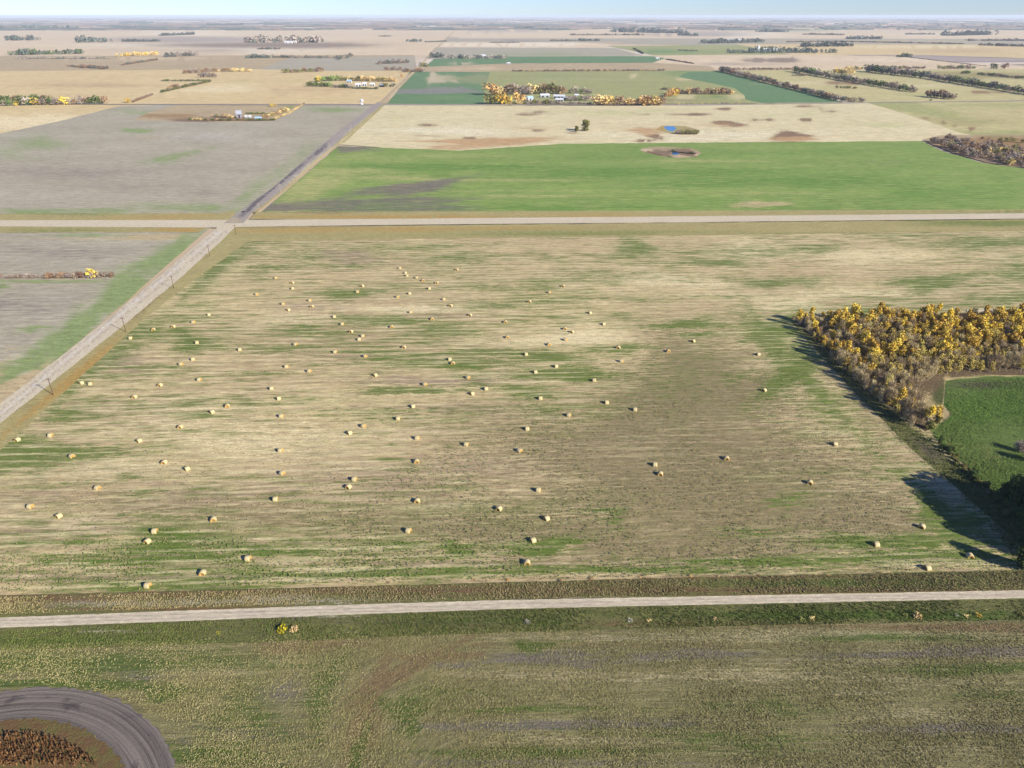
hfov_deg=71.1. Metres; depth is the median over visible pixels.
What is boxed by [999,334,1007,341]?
aspen tree
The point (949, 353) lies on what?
half bare aspen
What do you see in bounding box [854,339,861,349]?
bare tree
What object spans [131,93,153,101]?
shrub row
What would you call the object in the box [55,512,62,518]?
hay bale
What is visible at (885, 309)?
aspen tree
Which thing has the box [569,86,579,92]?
field shrub
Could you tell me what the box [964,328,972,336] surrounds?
aspen tree
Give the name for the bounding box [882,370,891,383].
bare tree
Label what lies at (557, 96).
farm shed
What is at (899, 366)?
half bare aspen
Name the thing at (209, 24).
distant wood
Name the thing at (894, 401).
aspen tree
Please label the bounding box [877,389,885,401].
bare tree
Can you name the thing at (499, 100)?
shelter belt tree
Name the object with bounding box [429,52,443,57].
distant wood
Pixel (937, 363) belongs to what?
bare tree
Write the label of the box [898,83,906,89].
hedgerow tree
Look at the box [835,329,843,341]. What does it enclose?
bare tree
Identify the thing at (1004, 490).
broadleaf tree
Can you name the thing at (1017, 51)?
stubble field
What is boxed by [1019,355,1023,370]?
half bare aspen
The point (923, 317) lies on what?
bare tree
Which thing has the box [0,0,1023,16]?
sky
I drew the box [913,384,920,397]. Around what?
bare tree
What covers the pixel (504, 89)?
shelter belt tree
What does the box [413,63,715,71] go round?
stubble field
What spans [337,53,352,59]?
distant wood
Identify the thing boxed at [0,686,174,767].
dirt track
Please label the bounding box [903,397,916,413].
bare tree
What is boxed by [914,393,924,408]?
bare tree
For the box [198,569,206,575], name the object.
hay bale
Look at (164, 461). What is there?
hay bale
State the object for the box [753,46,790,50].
distant wood
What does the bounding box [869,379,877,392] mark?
bare tree
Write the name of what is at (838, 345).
aspen tree
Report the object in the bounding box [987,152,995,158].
scrub tree
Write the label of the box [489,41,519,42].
distant wood
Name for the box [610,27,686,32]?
distant wood
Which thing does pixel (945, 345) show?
aspen tree
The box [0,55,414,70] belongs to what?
pasture
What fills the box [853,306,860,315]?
aspen tree
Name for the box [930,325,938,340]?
aspen tree
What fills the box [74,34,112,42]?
distant wood
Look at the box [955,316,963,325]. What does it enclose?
bare tree
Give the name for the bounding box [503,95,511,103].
shelter belt tree
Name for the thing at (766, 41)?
tilled field
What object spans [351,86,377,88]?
shrub row
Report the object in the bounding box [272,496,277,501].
hay bale
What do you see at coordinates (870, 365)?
aspen tree
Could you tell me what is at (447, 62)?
green field
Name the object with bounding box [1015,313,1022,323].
aspen tree
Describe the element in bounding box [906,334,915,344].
bare tree
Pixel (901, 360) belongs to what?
bare tree
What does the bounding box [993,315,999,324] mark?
aspen tree
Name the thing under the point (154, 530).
hay bale
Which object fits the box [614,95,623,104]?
shelter belt tree
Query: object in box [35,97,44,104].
roadside tree
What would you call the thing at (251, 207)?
earth road
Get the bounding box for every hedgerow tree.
[866,65,879,71]
[878,80,888,86]
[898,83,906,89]
[920,70,930,77]
[968,77,978,85]
[988,80,998,88]
[989,63,998,68]
[1000,63,1008,68]
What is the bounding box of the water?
[664,126,675,130]
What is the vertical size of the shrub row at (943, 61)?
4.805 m
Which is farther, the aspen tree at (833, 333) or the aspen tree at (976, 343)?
the aspen tree at (833, 333)
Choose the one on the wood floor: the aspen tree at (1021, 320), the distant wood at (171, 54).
the aspen tree at (1021, 320)
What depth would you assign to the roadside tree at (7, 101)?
1420.90 m
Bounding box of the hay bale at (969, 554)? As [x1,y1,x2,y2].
[965,552,974,558]
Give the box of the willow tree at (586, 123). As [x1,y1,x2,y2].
[581,119,589,130]
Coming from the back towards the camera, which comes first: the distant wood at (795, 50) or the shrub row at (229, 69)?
the distant wood at (795, 50)
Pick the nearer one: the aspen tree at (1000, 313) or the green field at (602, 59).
the aspen tree at (1000, 313)
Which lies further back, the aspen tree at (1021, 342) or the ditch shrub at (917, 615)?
the aspen tree at (1021, 342)
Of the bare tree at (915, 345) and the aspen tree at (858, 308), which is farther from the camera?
the aspen tree at (858, 308)
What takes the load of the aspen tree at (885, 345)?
on the wood floor
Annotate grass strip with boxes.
[792,322,1023,546]
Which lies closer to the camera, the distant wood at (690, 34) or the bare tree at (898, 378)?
the bare tree at (898, 378)
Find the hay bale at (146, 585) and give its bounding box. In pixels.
[143,582,151,588]
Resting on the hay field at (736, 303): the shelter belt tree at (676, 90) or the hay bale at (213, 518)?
the hay bale at (213, 518)
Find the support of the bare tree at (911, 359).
on the wood floor
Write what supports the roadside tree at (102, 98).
on the stubble field at (14, 117)
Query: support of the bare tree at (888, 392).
on the wood floor
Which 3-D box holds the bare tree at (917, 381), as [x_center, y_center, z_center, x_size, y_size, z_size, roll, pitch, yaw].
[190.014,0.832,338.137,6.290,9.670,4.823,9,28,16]
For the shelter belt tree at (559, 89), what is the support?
on the pasture at (633, 84)
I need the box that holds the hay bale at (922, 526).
[918,523,925,529]
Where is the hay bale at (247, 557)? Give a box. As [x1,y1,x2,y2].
[244,555,251,560]
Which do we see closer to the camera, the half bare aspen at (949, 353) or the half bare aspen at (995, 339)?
the half bare aspen at (949, 353)
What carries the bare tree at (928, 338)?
on the wood floor
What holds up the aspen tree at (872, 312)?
on the wood floor
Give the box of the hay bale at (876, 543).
[872,541,879,546]
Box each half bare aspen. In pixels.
[841,356,849,368]
[873,353,880,364]
[875,354,884,368]
[877,322,882,334]
[878,335,884,344]
[884,373,893,392]
[884,396,891,406]
[887,362,895,373]
[888,352,894,362]
[894,402,900,415]
[895,361,902,373]
[904,355,911,368]
[911,348,919,360]
[917,348,927,358]
[918,339,924,348]
[925,350,932,360]
[931,340,938,347]
[942,351,953,360]
[945,360,954,372]
[951,354,959,367]
[955,360,962,373]
[956,354,964,364]
[968,355,975,370]
[983,338,992,350]
[983,347,989,356]
[989,361,995,371]
[990,331,998,346]
[991,344,1000,355]
[992,335,999,347]
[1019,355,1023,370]
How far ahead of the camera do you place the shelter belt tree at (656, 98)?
1423.78 m
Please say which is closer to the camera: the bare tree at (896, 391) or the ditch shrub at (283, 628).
the ditch shrub at (283, 628)
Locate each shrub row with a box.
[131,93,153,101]
[160,80,211,91]
[161,79,208,80]
[188,118,220,120]
[211,67,251,71]
[216,118,274,120]
[246,112,268,113]
[271,104,302,118]
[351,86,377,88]
[512,68,664,71]
[671,149,695,154]
[792,73,806,75]
[903,56,985,65]
[977,72,1023,78]
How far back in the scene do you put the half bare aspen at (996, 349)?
367.45 m
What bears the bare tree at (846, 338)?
on the wood floor
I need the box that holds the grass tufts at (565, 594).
[0,570,1023,613]
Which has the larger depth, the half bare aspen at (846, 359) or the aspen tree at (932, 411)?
the half bare aspen at (846, 359)
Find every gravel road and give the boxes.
[0,213,1023,227]
[0,224,237,422]
[0,590,1023,627]
[380,32,452,102]
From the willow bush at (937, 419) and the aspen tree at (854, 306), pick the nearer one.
the willow bush at (937, 419)
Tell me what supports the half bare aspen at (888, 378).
on the wood floor
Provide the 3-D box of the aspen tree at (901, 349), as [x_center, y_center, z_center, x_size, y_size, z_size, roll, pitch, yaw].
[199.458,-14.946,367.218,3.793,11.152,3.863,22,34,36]
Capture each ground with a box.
[0,17,1023,600]
[0,717,123,767]
[639,146,700,157]
[655,126,699,134]
[923,134,1023,168]
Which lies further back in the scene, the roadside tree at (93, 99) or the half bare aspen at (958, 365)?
the roadside tree at (93, 99)
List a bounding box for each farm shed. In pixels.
[540,93,549,96]
[553,94,564,98]
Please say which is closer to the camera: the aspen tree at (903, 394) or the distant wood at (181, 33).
the aspen tree at (903, 394)
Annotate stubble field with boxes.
[0,27,465,55]
[0,69,408,103]
[0,102,196,133]
[339,102,968,150]
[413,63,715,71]
[436,42,608,47]
[459,27,1023,38]
[646,54,1023,69]
[718,69,1023,101]
[738,44,1023,57]
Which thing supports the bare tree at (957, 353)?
on the wood floor
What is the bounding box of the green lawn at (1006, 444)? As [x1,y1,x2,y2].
[931,376,1023,528]
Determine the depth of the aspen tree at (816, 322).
402.00 m
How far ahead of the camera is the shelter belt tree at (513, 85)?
1612.36 m
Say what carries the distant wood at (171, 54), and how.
on the stubble field at (335, 42)
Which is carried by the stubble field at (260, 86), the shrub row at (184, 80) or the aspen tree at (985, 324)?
the shrub row at (184, 80)
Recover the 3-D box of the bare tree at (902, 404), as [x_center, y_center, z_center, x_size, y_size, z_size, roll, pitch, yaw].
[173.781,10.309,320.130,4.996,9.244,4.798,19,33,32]
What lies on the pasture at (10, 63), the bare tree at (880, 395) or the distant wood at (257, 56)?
the distant wood at (257, 56)
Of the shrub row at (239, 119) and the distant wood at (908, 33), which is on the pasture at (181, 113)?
the shrub row at (239, 119)
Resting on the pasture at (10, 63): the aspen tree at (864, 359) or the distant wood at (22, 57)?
the distant wood at (22, 57)
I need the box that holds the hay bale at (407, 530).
[405,527,411,533]
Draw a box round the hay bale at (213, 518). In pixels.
[210,516,216,521]
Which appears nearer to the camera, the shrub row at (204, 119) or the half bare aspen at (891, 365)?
the half bare aspen at (891, 365)
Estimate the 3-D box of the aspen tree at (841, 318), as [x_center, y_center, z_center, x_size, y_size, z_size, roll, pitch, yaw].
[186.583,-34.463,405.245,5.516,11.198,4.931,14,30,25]
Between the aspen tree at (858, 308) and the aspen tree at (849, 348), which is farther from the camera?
the aspen tree at (858, 308)
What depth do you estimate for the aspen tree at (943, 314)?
403.76 m
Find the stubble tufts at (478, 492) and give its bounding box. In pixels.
[0,344,1011,591]
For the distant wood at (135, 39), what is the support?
on the stubble field at (335, 42)
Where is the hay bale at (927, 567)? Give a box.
[923,564,931,570]
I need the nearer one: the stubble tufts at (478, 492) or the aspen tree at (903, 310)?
the stubble tufts at (478, 492)
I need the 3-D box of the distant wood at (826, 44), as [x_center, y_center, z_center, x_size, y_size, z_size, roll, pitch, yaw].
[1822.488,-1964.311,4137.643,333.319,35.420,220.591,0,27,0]
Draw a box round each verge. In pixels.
[0,210,234,219]
[0,219,1023,449]
[0,226,207,232]
[0,570,1023,617]
[250,209,1023,218]
[254,103,385,212]
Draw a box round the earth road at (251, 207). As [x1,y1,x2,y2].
[225,102,382,222]
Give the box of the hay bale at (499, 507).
[495,505,502,511]
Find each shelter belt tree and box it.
[482,83,499,93]
[482,93,494,103]
[491,93,504,103]
[493,86,503,93]
[496,92,509,103]
[502,84,513,93]
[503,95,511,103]
[506,82,519,94]
[512,92,526,100]
[517,86,526,93]
[520,85,532,94]
[527,83,538,92]
[539,83,548,92]
[542,81,556,93]
[552,85,561,93]
[556,85,566,93]
[590,94,603,104]
[597,95,607,104]
[603,95,614,102]
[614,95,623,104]
[636,95,648,105]
[641,94,653,104]
[650,95,661,104]
[657,96,666,104]
[672,87,678,95]
[847,68,854,74]
[935,89,946,97]
[939,90,948,98]
[947,93,957,98]
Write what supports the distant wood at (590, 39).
on the tilled field at (453, 39)
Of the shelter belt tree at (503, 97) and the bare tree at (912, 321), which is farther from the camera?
the shelter belt tree at (503, 97)
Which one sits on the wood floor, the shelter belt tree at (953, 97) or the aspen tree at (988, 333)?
the aspen tree at (988, 333)
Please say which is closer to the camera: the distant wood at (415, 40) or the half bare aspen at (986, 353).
the half bare aspen at (986, 353)
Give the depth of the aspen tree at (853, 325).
388.73 m
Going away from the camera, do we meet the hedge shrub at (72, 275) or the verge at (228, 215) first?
the hedge shrub at (72, 275)
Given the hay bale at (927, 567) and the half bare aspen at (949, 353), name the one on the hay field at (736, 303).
the hay bale at (927, 567)
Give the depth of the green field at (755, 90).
1735.16 m
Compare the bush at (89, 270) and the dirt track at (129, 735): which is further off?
the bush at (89, 270)
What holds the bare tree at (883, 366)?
on the wood floor
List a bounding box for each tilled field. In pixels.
[0,105,380,213]
[0,228,209,402]
[262,56,415,70]
[425,47,642,58]
[446,37,717,41]
[602,39,1023,44]
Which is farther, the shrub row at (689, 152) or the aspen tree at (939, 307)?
the shrub row at (689, 152)
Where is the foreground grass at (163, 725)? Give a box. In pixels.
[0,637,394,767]
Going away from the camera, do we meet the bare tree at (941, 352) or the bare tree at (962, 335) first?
the bare tree at (941, 352)
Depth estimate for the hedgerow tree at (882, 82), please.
1787.38 m
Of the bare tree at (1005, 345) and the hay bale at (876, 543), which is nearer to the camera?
the hay bale at (876, 543)
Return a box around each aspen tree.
[795,311,804,325]
[809,307,815,316]
[813,318,818,329]
[821,335,827,346]
[825,310,832,321]
[828,318,835,326]
[828,340,834,355]
[829,329,836,339]
[833,315,838,325]
[834,342,841,349]
[838,339,846,347]
[839,314,847,323]
[845,318,852,331]
[845,339,853,352]
[846,314,854,325]
[848,321,857,331]
[851,303,860,313]
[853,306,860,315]
[854,314,859,323]
[854,347,860,355]
[858,331,869,344]
[861,332,870,344]
[862,357,869,364]
[866,314,876,322]
[867,309,875,317]
[867,337,874,347]
[867,362,876,371]
[868,348,878,360]
[873,341,880,351]
[873,346,882,356]
[875,308,882,317]
[877,301,884,317]
[881,341,888,353]
[882,305,887,314]
[883,319,891,329]
[886,309,895,318]
[887,340,897,352]
[891,397,898,410]
[895,338,902,346]
[897,330,907,342]
[897,388,907,409]
[899,307,906,316]
[899,345,907,355]
[902,309,908,317]
[906,313,913,323]
[915,311,922,319]
[920,323,929,336]
[924,303,933,316]
[925,405,936,421]
[928,347,937,357]
[929,315,934,330]
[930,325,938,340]
[931,320,940,327]
[931,332,939,341]
[933,303,942,313]
[936,405,943,416]
[937,340,946,349]
[938,316,946,328]
[939,312,946,318]
[939,341,949,350]
[941,321,952,333]
[941,326,951,339]
[945,343,952,352]
[946,314,957,321]
[946,336,952,343]
[947,308,953,317]
[947,317,955,327]
[952,342,958,354]
[953,325,962,332]
[961,322,971,338]
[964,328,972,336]
[964,333,975,347]
[967,309,975,321]
[970,320,977,326]
[972,335,981,347]
[974,327,983,336]
[976,316,985,327]
[981,322,991,328]
[982,328,993,345]
[983,305,991,314]
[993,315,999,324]
[994,310,1006,319]
[997,322,1003,328]
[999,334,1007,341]
[1001,316,1010,331]
[1007,306,1015,315]
[1010,330,1017,342]
[1010,334,1020,341]
[1012,309,1023,318]
[1014,325,1023,334]
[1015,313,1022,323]
[1016,317,1023,324]
[1018,339,1023,349]
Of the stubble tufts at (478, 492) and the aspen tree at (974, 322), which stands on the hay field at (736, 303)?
the stubble tufts at (478, 492)
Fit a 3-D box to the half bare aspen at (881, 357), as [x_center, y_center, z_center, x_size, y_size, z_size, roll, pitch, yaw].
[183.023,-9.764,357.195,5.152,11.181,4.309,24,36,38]
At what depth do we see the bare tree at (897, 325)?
397.44 m
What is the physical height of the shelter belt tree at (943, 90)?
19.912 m
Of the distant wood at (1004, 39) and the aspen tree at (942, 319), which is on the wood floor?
the aspen tree at (942, 319)
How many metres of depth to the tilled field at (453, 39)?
5337.20 m
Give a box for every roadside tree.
[4,97,13,105]
[12,96,25,105]
[19,96,28,104]
[29,97,39,104]
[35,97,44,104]
[42,96,53,104]
[56,95,68,104]
[74,95,84,103]
[86,94,98,103]
[99,96,109,103]
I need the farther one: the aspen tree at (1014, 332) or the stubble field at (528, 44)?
the stubble field at (528, 44)
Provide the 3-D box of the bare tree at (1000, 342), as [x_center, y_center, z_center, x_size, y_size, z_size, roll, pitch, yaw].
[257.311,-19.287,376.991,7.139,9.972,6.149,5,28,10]
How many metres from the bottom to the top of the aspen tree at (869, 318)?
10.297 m
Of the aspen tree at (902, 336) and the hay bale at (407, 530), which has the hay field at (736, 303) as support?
the hay bale at (407, 530)
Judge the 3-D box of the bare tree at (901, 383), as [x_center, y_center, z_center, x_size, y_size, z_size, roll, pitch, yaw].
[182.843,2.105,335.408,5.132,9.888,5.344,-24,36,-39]
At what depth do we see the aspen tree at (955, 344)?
370.73 m
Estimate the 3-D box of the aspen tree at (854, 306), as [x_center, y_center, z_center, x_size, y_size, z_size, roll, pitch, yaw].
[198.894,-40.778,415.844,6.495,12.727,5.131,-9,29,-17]
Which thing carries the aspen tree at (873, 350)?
on the wood floor
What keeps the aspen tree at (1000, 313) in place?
on the wood floor
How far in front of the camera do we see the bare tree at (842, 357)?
361.36 m
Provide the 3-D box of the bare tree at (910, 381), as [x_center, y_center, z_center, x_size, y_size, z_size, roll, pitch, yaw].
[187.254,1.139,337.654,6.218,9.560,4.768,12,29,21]
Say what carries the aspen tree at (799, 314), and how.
on the grass strip
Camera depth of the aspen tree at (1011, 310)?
411.02 m
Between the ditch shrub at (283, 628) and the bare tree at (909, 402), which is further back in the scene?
the bare tree at (909, 402)
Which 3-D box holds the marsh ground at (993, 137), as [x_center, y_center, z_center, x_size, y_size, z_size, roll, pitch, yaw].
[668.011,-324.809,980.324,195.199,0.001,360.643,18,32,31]
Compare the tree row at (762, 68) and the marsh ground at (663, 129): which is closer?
the marsh ground at (663, 129)
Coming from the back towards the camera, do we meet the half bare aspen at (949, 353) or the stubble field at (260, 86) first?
the stubble field at (260, 86)
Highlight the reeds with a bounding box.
[0,730,96,766]
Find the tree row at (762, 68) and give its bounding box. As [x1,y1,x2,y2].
[732,67,790,69]
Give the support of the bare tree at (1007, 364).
on the wood floor
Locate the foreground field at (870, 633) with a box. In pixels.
[321,620,1023,767]
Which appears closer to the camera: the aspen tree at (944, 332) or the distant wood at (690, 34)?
the aspen tree at (944, 332)
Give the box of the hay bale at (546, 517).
[543,515,549,521]
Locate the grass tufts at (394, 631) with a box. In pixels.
[0,600,1023,649]
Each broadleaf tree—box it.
[999,482,1011,496]
[1008,474,1023,504]
[1015,544,1023,568]
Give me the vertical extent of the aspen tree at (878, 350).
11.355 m
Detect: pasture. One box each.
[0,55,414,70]
[135,105,297,121]
[481,71,830,103]
[610,45,784,54]
[870,100,1023,134]
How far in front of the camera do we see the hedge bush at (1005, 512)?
256.55 m
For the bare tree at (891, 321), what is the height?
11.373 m
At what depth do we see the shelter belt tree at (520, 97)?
1452.39 m
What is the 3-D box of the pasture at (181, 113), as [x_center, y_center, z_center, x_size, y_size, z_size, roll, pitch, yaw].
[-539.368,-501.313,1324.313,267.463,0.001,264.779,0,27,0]
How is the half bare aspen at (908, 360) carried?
on the wood floor
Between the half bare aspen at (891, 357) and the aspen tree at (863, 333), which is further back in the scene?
the aspen tree at (863, 333)
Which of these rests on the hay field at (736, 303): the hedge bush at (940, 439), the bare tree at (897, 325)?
the hedge bush at (940, 439)
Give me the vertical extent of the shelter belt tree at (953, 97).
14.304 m
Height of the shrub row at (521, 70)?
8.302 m
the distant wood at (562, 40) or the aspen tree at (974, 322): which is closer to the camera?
the aspen tree at (974, 322)
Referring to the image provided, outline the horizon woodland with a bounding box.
[0,16,1023,30]
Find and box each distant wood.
[0,25,78,27]
[4,34,40,40]
[7,48,83,54]
[16,56,109,58]
[67,64,108,68]
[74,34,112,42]
[115,51,158,56]
[119,21,152,22]
[121,38,159,41]
[121,58,157,64]
[158,32,194,35]
[163,51,198,56]
[206,22,243,25]
[244,34,323,42]
[245,54,273,57]
[257,47,280,48]
[272,55,348,57]
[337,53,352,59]
[377,59,409,63]
[406,38,421,41]
[419,62,428,66]
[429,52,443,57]
[443,54,506,58]
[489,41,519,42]
[551,39,576,40]
[570,33,643,34]
[578,38,599,40]
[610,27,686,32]
[666,58,693,63]
[677,32,698,35]
[699,37,764,43]
[726,46,837,52]
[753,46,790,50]
[755,29,788,31]
[785,40,832,41]
[800,40,853,46]
[802,33,844,34]
[836,40,963,43]
[845,35,882,38]
[896,53,912,56]
[905,32,934,34]
[940,30,998,35]
[965,38,1023,40]
[979,42,1023,46]
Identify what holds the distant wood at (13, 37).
on the stubble field at (335, 42)
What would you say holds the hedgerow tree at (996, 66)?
on the stubble field at (820, 62)
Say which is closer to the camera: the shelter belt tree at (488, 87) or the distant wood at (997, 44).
the shelter belt tree at (488, 87)
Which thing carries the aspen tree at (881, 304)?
on the wood floor
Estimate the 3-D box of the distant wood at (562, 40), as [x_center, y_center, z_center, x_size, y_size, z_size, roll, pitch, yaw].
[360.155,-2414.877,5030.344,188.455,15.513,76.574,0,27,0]
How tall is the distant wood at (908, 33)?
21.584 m
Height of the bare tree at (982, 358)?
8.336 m
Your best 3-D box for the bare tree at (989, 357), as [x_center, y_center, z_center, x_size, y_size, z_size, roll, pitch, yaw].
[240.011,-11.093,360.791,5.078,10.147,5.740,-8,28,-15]
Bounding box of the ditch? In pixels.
[0,598,1023,649]
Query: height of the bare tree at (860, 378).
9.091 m
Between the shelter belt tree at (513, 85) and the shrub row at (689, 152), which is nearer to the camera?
the shrub row at (689, 152)
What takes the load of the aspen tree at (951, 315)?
on the wood floor
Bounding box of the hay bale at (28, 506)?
[26,504,34,508]
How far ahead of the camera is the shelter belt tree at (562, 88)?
1630.91 m
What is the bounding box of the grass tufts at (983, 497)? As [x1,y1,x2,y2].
[819,347,1023,558]
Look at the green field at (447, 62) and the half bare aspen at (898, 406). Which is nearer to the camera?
the half bare aspen at (898, 406)
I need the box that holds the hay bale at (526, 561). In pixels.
[523,559,529,564]
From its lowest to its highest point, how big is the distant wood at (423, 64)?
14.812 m
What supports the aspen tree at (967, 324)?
on the wood floor
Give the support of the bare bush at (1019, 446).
on the green lawn at (1006, 444)
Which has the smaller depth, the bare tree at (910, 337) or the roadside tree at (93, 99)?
the bare tree at (910, 337)
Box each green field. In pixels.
[262,141,1023,211]
[386,72,489,103]
[428,58,505,66]
[505,56,664,62]
[679,72,840,102]
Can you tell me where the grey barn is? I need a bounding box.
[235,110,241,117]
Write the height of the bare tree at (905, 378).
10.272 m
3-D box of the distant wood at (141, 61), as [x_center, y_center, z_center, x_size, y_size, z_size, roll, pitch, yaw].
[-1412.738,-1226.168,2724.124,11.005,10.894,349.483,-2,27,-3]
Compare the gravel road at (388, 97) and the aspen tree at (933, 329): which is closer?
the aspen tree at (933, 329)
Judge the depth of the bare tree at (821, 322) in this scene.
406.17 m
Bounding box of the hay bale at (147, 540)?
[143,538,151,544]
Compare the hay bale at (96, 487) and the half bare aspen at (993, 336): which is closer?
the hay bale at (96, 487)
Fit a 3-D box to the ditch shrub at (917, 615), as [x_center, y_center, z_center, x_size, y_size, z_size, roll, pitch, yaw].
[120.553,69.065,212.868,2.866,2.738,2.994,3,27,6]
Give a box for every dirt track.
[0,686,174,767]
[8,100,1023,104]
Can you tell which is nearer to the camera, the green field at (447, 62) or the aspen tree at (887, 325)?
the aspen tree at (887, 325)
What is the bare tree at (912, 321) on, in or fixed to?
on the wood floor
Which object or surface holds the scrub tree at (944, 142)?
on the marsh ground at (993, 137)
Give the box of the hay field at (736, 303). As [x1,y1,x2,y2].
[0,231,1023,594]
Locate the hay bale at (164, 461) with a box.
[160,459,167,463]
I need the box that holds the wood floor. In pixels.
[792,317,1023,430]
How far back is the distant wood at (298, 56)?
3028.83 m
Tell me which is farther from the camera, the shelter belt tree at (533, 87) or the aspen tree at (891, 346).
the shelter belt tree at (533, 87)
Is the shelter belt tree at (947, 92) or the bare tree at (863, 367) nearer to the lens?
the bare tree at (863, 367)
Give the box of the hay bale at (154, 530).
[151,528,157,533]
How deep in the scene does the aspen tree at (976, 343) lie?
375.92 m
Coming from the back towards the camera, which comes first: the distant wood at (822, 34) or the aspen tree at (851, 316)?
the distant wood at (822, 34)
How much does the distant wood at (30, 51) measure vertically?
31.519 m
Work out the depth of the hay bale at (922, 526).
250.11 m
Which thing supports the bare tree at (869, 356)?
on the wood floor
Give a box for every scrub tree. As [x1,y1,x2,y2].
[941,140,949,145]
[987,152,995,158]
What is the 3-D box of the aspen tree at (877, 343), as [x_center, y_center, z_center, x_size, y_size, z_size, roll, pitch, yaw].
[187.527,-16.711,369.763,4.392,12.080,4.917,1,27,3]
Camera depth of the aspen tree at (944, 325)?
389.07 m
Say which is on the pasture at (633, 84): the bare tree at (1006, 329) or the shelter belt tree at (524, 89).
the shelter belt tree at (524, 89)
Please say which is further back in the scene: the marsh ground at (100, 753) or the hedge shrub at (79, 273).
the hedge shrub at (79, 273)
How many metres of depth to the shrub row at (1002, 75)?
2087.28 m
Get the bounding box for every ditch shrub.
[277,623,287,633]
[289,625,297,632]
[912,611,921,619]
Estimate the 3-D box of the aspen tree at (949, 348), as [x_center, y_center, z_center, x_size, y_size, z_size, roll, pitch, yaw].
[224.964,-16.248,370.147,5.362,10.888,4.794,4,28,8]
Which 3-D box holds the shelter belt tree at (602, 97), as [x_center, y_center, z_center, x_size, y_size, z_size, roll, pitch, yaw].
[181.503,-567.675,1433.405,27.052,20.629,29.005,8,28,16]
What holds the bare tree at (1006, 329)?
on the wood floor
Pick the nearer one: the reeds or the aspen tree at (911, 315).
the reeds
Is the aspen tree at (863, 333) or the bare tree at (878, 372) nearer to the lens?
the bare tree at (878, 372)
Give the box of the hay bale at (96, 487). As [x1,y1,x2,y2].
[93,485,100,490]
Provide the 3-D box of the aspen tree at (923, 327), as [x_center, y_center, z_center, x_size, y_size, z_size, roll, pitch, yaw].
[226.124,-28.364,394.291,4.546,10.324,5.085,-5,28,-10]
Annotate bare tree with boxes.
[806,320,814,331]
[819,317,825,326]
[822,324,829,331]
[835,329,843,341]
[837,349,845,366]
[840,317,846,329]
[842,327,847,338]
[844,332,851,340]
[849,356,857,367]
[851,367,860,380]
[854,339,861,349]
[856,368,865,382]
[858,362,867,374]
[862,344,868,355]
[862,373,869,384]
[863,322,872,331]
[863,378,870,389]
[865,368,873,377]
[866,352,873,362]
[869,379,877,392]
[873,368,882,380]
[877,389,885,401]
[880,362,888,376]
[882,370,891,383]
[885,386,892,399]
[886,318,894,332]
[887,379,900,397]
[888,367,897,377]
[890,388,899,399]
[894,320,902,333]
[895,356,907,371]
[895,371,904,384]
[897,325,906,333]
[898,380,907,389]
[899,375,909,385]
[899,399,906,412]
[902,409,908,420]
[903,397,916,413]
[905,377,915,387]
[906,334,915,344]
[907,355,914,366]
[907,388,918,403]
[907,410,917,421]
[908,317,916,327]
[909,415,916,425]
[910,342,919,350]
[911,333,919,343]
[912,359,920,374]
[912,377,920,388]
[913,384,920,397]
[913,400,920,409]
[914,369,927,377]
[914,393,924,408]
[916,399,928,417]
[918,411,926,424]
[919,360,929,370]
[920,313,929,323]
[921,370,928,381]
[923,332,932,347]
[926,366,935,378]
[928,360,939,377]
[937,349,946,361]
[940,357,948,369]
[953,349,961,359]
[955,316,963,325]
[956,333,965,341]
[959,311,966,324]
[964,348,976,364]
[978,356,986,363]
[985,353,994,368]
[994,353,1002,366]
[997,339,1008,349]
[997,356,1007,369]
[1000,342,1009,351]
[1003,324,1011,333]
[1004,350,1012,367]
[1004,359,1010,369]
[1010,351,1021,369]
[1012,339,1019,347]
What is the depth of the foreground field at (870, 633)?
187.63 m
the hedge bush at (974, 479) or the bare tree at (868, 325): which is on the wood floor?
the bare tree at (868, 325)
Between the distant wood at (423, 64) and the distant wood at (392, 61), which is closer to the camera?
the distant wood at (423, 64)
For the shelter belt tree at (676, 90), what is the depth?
1592.37 m
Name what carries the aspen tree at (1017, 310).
on the wood floor
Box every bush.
[85,268,96,277]
[925,420,936,430]
[933,414,942,423]
[938,434,943,443]
[970,469,975,477]
[972,476,979,482]
[985,481,991,487]
[1001,509,1009,515]
[1012,440,1023,451]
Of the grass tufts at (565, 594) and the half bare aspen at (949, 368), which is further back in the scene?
the half bare aspen at (949, 368)
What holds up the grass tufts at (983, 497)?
on the grass strip
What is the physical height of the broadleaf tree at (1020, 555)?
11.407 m
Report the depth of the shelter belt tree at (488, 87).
1601.61 m
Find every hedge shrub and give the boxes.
[54,271,63,278]
[68,271,80,278]
[74,271,84,276]
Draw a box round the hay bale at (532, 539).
[529,537,535,543]

